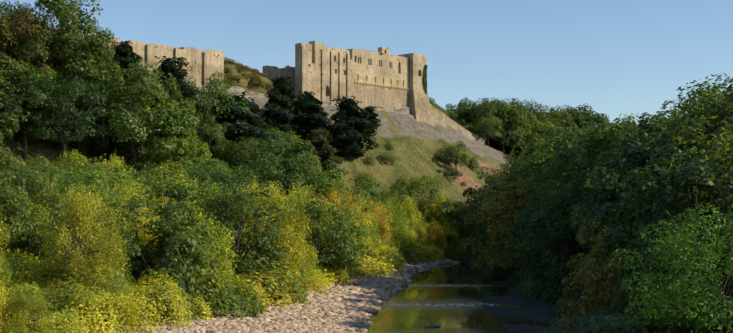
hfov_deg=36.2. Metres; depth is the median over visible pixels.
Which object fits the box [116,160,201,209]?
tree
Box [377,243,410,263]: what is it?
bush
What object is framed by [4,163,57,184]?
tree
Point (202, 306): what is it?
bush
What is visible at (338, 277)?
bush
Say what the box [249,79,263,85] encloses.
bush
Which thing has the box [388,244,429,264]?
bush
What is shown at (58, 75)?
tree
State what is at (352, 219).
tree
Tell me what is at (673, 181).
tree
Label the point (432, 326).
river rocks
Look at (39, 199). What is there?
tree
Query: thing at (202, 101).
tree
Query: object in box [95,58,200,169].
tree
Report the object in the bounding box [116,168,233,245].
bush
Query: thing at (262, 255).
bush
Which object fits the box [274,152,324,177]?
tree
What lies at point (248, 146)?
tree
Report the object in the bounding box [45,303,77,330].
bush
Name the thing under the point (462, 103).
tree
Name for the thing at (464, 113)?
tree
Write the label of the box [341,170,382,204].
tree
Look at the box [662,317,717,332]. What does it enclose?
bush
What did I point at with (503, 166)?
tree
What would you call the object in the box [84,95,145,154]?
tree
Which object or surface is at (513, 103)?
tree
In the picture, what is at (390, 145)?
bush
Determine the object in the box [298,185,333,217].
tree
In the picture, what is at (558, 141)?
tree
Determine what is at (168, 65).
yew
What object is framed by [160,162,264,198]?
tree
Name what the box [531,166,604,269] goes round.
tree
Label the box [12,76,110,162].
tree
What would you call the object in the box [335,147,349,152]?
bush
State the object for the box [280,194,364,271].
shrub
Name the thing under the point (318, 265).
bush
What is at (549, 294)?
bush
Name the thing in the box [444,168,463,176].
bush
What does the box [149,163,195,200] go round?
tree
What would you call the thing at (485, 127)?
tree
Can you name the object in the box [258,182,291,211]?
tree
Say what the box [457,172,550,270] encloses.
tree
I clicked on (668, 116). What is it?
tree
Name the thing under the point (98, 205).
tree
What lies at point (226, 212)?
tree
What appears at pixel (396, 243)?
bush
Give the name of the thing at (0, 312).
tree
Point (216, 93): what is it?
tree
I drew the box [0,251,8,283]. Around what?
tree
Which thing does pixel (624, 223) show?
tree
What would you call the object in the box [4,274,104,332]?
bush
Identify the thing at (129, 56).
tree
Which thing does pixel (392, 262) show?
bush
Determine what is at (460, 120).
tree
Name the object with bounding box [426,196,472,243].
tree
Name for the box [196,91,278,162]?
yew
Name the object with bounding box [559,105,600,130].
tree
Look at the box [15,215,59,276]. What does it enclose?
bush
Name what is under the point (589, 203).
tree
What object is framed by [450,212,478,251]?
tree
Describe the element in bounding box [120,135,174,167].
bush
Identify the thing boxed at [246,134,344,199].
tree
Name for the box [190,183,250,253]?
tree
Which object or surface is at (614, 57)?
sky
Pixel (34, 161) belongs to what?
tree
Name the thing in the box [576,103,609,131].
tree
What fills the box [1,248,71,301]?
bush
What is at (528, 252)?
tree
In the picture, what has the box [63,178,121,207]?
tree
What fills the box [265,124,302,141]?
bush
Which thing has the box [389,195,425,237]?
tree
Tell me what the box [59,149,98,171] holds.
tree
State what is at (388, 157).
bush
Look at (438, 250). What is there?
bush
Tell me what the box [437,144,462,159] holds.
bush
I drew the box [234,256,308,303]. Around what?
bush
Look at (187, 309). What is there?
bush
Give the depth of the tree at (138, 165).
205.05 m
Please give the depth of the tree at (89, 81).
209.93 m
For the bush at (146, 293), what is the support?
on the terrain
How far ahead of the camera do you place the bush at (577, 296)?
98.99 m
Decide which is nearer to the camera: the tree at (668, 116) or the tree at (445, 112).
the tree at (668, 116)
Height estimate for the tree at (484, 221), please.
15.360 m
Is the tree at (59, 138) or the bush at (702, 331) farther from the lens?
the tree at (59, 138)
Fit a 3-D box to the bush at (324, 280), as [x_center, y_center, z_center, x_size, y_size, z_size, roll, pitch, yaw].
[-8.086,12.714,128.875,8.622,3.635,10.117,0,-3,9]
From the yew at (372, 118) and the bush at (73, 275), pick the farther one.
the yew at (372, 118)
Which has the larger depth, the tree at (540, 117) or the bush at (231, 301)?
the tree at (540, 117)
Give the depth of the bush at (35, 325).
67.56 m
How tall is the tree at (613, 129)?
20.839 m
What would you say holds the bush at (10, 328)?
on the terrain
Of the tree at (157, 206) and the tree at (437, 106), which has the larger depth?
the tree at (437, 106)
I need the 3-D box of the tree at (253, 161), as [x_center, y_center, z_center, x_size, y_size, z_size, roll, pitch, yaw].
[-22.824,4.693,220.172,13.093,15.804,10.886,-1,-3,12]
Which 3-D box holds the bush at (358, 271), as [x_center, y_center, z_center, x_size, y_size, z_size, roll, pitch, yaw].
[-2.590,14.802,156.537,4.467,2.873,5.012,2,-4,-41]
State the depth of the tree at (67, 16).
205.18 m
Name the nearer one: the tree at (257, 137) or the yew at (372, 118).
the tree at (257, 137)
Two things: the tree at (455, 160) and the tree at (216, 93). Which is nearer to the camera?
the tree at (216, 93)
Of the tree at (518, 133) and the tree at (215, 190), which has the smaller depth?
the tree at (215, 190)
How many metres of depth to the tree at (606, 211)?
95.52 m
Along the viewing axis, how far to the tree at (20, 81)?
194.75 m
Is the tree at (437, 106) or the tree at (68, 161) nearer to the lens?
the tree at (68, 161)
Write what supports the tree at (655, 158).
on the terrain
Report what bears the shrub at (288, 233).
on the terrain
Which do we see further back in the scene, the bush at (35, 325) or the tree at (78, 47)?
the tree at (78, 47)
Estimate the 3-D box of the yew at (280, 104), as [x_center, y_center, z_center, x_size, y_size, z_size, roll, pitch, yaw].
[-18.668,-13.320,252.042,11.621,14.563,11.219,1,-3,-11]
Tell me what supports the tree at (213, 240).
on the terrain
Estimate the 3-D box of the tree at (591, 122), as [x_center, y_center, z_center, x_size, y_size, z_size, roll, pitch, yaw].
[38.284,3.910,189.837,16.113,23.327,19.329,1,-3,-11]
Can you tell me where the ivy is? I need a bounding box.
[422,65,427,92]
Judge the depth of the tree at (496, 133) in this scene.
323.41 m
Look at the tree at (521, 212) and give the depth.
140.22 m
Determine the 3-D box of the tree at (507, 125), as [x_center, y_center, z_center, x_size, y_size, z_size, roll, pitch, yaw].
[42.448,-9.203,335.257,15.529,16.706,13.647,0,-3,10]
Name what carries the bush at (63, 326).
on the terrain
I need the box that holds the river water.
[366,261,567,332]
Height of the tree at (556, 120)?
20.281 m
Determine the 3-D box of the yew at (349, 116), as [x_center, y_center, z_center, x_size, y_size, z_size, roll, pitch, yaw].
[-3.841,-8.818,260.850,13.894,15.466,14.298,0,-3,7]
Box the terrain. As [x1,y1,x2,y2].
[0,62,732,332]
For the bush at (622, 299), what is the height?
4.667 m
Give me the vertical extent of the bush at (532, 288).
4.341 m
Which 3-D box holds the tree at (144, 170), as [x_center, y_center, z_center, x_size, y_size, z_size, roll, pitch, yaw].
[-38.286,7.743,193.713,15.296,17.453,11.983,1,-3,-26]
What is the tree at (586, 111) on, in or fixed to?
on the terrain
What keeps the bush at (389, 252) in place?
on the terrain
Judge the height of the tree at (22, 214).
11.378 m
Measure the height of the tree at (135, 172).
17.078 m
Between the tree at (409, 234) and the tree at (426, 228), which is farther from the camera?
the tree at (426, 228)
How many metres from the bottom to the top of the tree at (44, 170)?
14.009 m
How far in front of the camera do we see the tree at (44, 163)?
184.48 m
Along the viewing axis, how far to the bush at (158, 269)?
91.65 m
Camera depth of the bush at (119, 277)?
81.03 m
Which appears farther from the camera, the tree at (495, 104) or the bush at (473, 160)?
the tree at (495, 104)
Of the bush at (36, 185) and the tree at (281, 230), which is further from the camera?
the tree at (281, 230)
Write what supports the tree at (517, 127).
on the terrain
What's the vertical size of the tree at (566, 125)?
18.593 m
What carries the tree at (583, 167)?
on the terrain
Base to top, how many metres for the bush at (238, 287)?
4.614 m
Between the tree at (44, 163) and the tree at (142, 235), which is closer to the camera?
the tree at (142, 235)
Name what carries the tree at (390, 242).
on the terrain
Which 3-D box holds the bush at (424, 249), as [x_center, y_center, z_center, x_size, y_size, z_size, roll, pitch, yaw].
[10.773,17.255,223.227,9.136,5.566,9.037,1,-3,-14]
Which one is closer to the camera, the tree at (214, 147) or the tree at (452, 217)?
the tree at (214, 147)
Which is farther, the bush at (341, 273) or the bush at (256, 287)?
the bush at (341, 273)
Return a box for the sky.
[0,0,732,124]
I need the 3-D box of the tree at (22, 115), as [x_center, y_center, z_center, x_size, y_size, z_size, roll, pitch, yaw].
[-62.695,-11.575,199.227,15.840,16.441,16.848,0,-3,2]
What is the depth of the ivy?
301.05 m
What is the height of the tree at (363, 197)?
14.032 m
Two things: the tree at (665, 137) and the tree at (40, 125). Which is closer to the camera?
the tree at (665, 137)
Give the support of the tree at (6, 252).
on the terrain
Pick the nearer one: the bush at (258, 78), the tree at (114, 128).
the tree at (114, 128)
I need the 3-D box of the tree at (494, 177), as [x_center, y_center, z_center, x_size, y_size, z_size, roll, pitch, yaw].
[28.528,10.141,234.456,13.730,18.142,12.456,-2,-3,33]
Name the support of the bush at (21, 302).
on the terrain
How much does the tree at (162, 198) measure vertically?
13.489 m
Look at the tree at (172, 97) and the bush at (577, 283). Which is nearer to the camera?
the bush at (577, 283)
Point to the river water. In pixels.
(453, 292)
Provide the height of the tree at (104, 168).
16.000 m
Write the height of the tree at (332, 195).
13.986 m
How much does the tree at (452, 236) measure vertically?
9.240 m
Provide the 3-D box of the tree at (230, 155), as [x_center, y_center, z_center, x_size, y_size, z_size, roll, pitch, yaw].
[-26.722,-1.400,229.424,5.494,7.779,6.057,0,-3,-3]
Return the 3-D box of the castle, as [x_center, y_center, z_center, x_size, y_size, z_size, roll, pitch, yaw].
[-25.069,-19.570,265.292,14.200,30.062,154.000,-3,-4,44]
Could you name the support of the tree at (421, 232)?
on the terrain
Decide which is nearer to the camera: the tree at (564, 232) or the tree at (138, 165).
the tree at (564, 232)
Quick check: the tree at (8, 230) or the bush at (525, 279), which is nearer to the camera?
the tree at (8, 230)
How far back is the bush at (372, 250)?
174.73 m
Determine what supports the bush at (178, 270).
on the terrain
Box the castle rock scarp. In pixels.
[129,79,483,145]
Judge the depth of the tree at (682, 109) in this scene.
130.65 m
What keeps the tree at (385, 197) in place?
on the terrain
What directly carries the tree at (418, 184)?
on the terrain
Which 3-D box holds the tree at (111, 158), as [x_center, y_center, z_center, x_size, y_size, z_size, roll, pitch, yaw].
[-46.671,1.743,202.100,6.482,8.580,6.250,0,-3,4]
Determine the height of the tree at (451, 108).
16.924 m
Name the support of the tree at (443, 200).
on the terrain
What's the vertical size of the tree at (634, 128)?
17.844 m
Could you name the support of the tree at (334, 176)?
on the terrain
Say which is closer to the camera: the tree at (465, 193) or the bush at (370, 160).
the tree at (465, 193)
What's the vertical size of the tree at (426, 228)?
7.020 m
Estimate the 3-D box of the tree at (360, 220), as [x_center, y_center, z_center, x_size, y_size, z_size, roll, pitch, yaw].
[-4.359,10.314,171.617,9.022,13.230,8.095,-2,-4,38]
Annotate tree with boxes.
[0,0,54,58]
[0,7,62,79]
[0,16,24,85]
[0,43,18,81]
[0,60,56,140]
[0,69,61,160]
[0,89,19,141]
[0,147,36,183]
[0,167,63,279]
[0,172,47,255]
[0,207,12,265]
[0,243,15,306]
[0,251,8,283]
[0,256,13,278]
[0,291,3,332]
[1,245,28,287]
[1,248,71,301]
[3,167,73,201]
[3,172,58,280]
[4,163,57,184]
[9,0,122,132]
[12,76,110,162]
[13,92,62,145]
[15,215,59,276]
[16,67,73,114]
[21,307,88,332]
[23,157,48,171]
[25,22,94,79]
[25,23,88,81]
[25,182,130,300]
[33,160,102,177]
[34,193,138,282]
[35,184,108,246]
[38,107,91,160]
[42,96,101,152]
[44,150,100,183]
[48,161,150,211]
[51,185,122,237]
[51,230,102,279]
[56,67,132,109]
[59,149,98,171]
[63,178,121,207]
[68,46,122,98]
[76,157,151,191]
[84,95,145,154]
[90,99,114,165]
[92,153,123,168]
[94,153,161,209]
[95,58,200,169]
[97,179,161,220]
[102,157,145,181]
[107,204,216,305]
[109,210,163,280]
[115,195,187,278]
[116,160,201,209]
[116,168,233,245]
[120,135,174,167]
[127,78,145,98]
[127,161,161,186]
[131,162,151,176]
[135,88,195,125]
[144,119,209,172]
[146,76,216,144]
[148,194,175,219]
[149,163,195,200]
[153,170,200,218]
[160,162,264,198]
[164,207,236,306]
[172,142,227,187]
[175,137,213,171]
[182,184,294,292]
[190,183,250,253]
[192,116,227,161]
[195,70,249,128]
[195,224,225,263]
[210,137,285,179]
[224,146,245,165]
[226,151,279,187]
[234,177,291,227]
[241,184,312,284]
[243,130,283,178]
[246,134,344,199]
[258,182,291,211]
[267,217,296,258]
[270,183,310,233]
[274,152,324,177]
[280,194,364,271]
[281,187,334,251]
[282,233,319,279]
[289,171,374,234]
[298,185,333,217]
[299,204,370,265]
[302,163,344,194]
[316,185,364,265]
[323,199,366,271]
[338,191,369,250]
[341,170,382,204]
[344,193,373,245]
[352,187,386,208]
[355,203,383,251]
[359,191,382,212]
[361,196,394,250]
[361,233,374,251]
[364,218,394,245]
[374,197,407,246]
[379,180,423,218]
[381,189,410,219]
[383,175,448,213]
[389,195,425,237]
[389,211,413,237]
[394,222,419,250]
[404,217,427,246]
[417,204,447,233]
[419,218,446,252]
[421,221,433,241]
[423,191,462,223]
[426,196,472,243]
[429,97,441,110]
[433,221,461,251]
[440,103,460,118]
[441,109,456,116]
[442,140,470,173]
[447,97,470,115]
[449,105,491,144]
[449,115,466,128]
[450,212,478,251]
[455,190,493,254]
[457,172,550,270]
[461,98,515,146]
[461,124,476,133]
[461,168,509,217]
[466,164,518,203]
[466,192,509,261]
[467,103,517,154]
[470,103,529,152]
[471,117,502,145]
[472,172,507,208]
[475,123,494,144]
[477,176,526,265]
[486,108,531,156]
[489,158,535,194]
[493,98,543,157]
[494,104,531,157]
[496,181,597,288]
[497,228,543,270]
[501,136,604,217]
[504,126,583,215]
[508,104,560,155]
[513,210,575,282]
[514,188,559,256]
[516,114,559,156]
[518,134,561,157]
[518,157,535,187]
[519,127,566,155]
[522,126,637,200]
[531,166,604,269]
[533,109,576,136]
[542,105,589,129]
[542,121,611,213]
[548,105,578,134]
[552,118,578,133]
[554,221,656,332]
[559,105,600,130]
[563,114,668,236]
[569,159,644,285]
[573,105,605,128]
[575,120,606,133]
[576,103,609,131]
[577,100,692,177]
[585,119,693,179]
[585,156,676,231]
[592,149,732,319]
[597,212,648,288]
[611,100,732,239]
[616,110,687,157]
[618,116,637,130]
[620,84,732,284]
[642,91,709,142]
[645,114,732,280]
[647,79,732,180]
[658,73,732,131]
[669,124,732,243]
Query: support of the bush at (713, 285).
on the terrain
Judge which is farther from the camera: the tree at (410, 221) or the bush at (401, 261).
the tree at (410, 221)
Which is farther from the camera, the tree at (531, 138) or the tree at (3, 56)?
the tree at (531, 138)
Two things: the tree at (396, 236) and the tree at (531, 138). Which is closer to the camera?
the tree at (396, 236)
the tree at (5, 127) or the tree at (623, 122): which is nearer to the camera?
the tree at (5, 127)
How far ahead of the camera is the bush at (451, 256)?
233.55 m
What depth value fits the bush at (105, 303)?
74.23 m
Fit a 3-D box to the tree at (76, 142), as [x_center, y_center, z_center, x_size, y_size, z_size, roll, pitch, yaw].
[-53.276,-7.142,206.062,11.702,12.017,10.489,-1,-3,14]
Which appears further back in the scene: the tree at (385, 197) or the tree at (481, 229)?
the tree at (385, 197)
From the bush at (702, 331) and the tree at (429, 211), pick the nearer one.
the bush at (702, 331)
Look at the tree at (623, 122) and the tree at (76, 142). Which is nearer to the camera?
the tree at (76, 142)
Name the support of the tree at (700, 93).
on the terrain
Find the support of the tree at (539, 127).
on the terrain
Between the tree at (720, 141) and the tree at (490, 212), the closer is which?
the tree at (720, 141)
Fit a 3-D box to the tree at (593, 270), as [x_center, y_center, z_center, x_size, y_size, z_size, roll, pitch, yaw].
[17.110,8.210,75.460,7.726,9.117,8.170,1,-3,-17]
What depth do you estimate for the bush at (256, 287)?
99.46 m
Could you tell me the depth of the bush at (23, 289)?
72.68 m
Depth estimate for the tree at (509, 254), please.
153.61 m
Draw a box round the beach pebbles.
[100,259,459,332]
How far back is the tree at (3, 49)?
200.19 m
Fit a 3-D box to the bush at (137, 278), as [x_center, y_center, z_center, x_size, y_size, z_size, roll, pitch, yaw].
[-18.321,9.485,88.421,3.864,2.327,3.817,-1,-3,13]
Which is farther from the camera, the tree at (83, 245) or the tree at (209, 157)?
the tree at (209, 157)
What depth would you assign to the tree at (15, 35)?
202.40 m
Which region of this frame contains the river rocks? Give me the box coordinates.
[425,267,479,327]
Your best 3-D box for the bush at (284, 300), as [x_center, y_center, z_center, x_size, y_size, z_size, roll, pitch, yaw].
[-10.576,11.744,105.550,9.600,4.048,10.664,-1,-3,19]
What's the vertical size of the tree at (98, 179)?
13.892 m
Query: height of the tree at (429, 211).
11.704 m
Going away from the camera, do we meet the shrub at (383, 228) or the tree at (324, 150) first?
the shrub at (383, 228)
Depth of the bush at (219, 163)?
209.89 m
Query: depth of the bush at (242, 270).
107.63 m
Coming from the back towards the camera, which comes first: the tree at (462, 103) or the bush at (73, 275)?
the tree at (462, 103)
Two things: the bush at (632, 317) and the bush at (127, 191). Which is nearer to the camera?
the bush at (632, 317)
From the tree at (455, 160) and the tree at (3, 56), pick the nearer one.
the tree at (3, 56)
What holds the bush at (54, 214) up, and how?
on the terrain
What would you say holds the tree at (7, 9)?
on the terrain
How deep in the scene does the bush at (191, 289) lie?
88.09 m
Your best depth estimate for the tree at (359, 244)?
150.05 m
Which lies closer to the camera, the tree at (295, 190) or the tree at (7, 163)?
the tree at (7, 163)
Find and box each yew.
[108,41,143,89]
[144,56,210,135]
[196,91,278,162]
[261,76,308,135]
[284,91,337,139]
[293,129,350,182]
[328,96,379,159]
[361,106,380,129]
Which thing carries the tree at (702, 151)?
on the terrain
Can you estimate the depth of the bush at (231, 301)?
89.76 m
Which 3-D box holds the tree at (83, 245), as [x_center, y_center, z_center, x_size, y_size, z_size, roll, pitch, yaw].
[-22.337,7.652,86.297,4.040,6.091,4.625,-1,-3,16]
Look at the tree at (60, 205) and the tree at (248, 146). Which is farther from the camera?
the tree at (248, 146)
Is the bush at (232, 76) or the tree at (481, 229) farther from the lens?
the bush at (232, 76)
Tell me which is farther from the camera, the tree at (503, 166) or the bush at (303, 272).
the tree at (503, 166)
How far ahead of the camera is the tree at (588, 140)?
134.64 m
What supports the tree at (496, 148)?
on the terrain
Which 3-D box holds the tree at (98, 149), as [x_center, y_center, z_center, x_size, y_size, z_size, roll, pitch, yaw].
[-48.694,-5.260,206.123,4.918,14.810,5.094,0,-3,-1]
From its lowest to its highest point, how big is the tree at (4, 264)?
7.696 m
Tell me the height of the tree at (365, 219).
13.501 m
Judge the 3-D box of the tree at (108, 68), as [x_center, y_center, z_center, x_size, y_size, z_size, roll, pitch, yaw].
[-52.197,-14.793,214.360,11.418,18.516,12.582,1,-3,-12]
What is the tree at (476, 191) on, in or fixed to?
on the terrain
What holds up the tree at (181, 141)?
on the terrain
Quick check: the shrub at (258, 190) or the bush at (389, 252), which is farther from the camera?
the bush at (389, 252)
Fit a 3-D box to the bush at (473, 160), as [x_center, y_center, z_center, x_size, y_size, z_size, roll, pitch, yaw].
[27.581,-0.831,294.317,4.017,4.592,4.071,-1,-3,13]
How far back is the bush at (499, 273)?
158.81 m
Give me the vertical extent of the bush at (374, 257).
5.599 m
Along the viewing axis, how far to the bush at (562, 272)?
111.40 m
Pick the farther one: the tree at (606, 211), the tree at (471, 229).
the tree at (471, 229)
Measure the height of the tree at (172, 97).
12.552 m
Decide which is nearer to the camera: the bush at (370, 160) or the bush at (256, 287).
the bush at (256, 287)
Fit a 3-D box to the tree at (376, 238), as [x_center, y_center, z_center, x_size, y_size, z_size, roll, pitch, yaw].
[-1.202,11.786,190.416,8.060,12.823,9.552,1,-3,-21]
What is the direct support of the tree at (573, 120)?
on the terrain
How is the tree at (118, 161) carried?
on the terrain
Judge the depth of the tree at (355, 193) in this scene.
235.15 m
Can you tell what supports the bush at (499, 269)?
on the terrain
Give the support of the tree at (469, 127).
on the terrain
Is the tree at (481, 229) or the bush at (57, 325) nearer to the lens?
the bush at (57, 325)
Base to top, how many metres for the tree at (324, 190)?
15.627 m
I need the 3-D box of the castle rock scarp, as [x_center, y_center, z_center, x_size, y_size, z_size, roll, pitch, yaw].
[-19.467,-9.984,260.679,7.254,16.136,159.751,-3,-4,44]
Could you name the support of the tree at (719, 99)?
on the terrain
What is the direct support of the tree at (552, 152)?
on the terrain
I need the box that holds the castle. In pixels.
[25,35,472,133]
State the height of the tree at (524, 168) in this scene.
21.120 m
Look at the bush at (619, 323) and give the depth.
58.15 m
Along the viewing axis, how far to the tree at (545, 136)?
331.05 m
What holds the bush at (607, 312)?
on the terrain
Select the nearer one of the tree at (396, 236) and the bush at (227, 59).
the tree at (396, 236)
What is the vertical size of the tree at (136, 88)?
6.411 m
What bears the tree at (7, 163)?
on the terrain
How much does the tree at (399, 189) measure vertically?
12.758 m
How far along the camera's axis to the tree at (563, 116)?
349.65 m
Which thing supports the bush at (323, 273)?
on the terrain
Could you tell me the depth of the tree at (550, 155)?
144.44 m
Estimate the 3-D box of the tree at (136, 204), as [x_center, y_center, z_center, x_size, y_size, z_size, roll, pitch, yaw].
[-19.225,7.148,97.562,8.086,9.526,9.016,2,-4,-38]
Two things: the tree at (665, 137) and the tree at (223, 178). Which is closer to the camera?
the tree at (665, 137)
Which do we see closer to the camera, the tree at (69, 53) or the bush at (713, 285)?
the bush at (713, 285)
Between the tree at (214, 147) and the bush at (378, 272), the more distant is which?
the tree at (214, 147)
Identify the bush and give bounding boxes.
[0,284,56,332]
[1,281,46,311]
[1,327,35,332]
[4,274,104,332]
[5,303,83,332]
[13,321,58,332]
[30,263,124,305]
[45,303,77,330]
[51,286,161,332]
[71,267,135,300]
[98,271,191,328]
[114,272,154,292]
[130,258,195,292]
[131,269,239,314]
[133,296,199,322]
[167,292,213,319]
[187,276,269,318]
[200,274,260,312]
[220,255,255,277]
[224,56,236,62]
[224,74,248,79]
[228,273,272,308]
[233,270,310,306]
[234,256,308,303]
[237,240,291,277]
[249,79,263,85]
[251,76,262,81]
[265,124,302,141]
[276,256,308,285]
[292,268,332,287]
[298,274,329,293]
[307,256,334,274]
[309,266,334,282]
[318,267,350,283]
[322,261,348,282]
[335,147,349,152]
[349,268,364,276]
[350,254,397,277]
[356,252,384,271]
[363,155,375,164]
[364,244,379,258]
[369,250,403,269]
[374,245,406,265]
[376,153,400,161]
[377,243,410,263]
[386,142,393,148]
[386,239,413,259]
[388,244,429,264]
[407,240,444,262]
[419,239,445,260]
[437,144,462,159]
[438,249,462,260]
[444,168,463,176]
[464,155,478,169]
[482,250,512,278]
[484,254,515,275]
[516,267,565,299]
[517,267,551,294]
[538,263,580,303]
[542,256,600,291]
[544,301,717,332]
[553,279,612,317]
[557,271,588,299]
[573,305,668,332]
[579,310,690,332]
[605,278,688,313]
[609,201,732,332]
[630,295,732,332]
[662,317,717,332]
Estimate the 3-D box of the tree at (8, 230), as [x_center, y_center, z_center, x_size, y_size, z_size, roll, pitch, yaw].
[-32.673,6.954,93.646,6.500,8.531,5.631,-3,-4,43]
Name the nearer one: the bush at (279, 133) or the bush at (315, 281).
the bush at (315, 281)
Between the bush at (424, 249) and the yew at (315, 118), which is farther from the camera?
the yew at (315, 118)

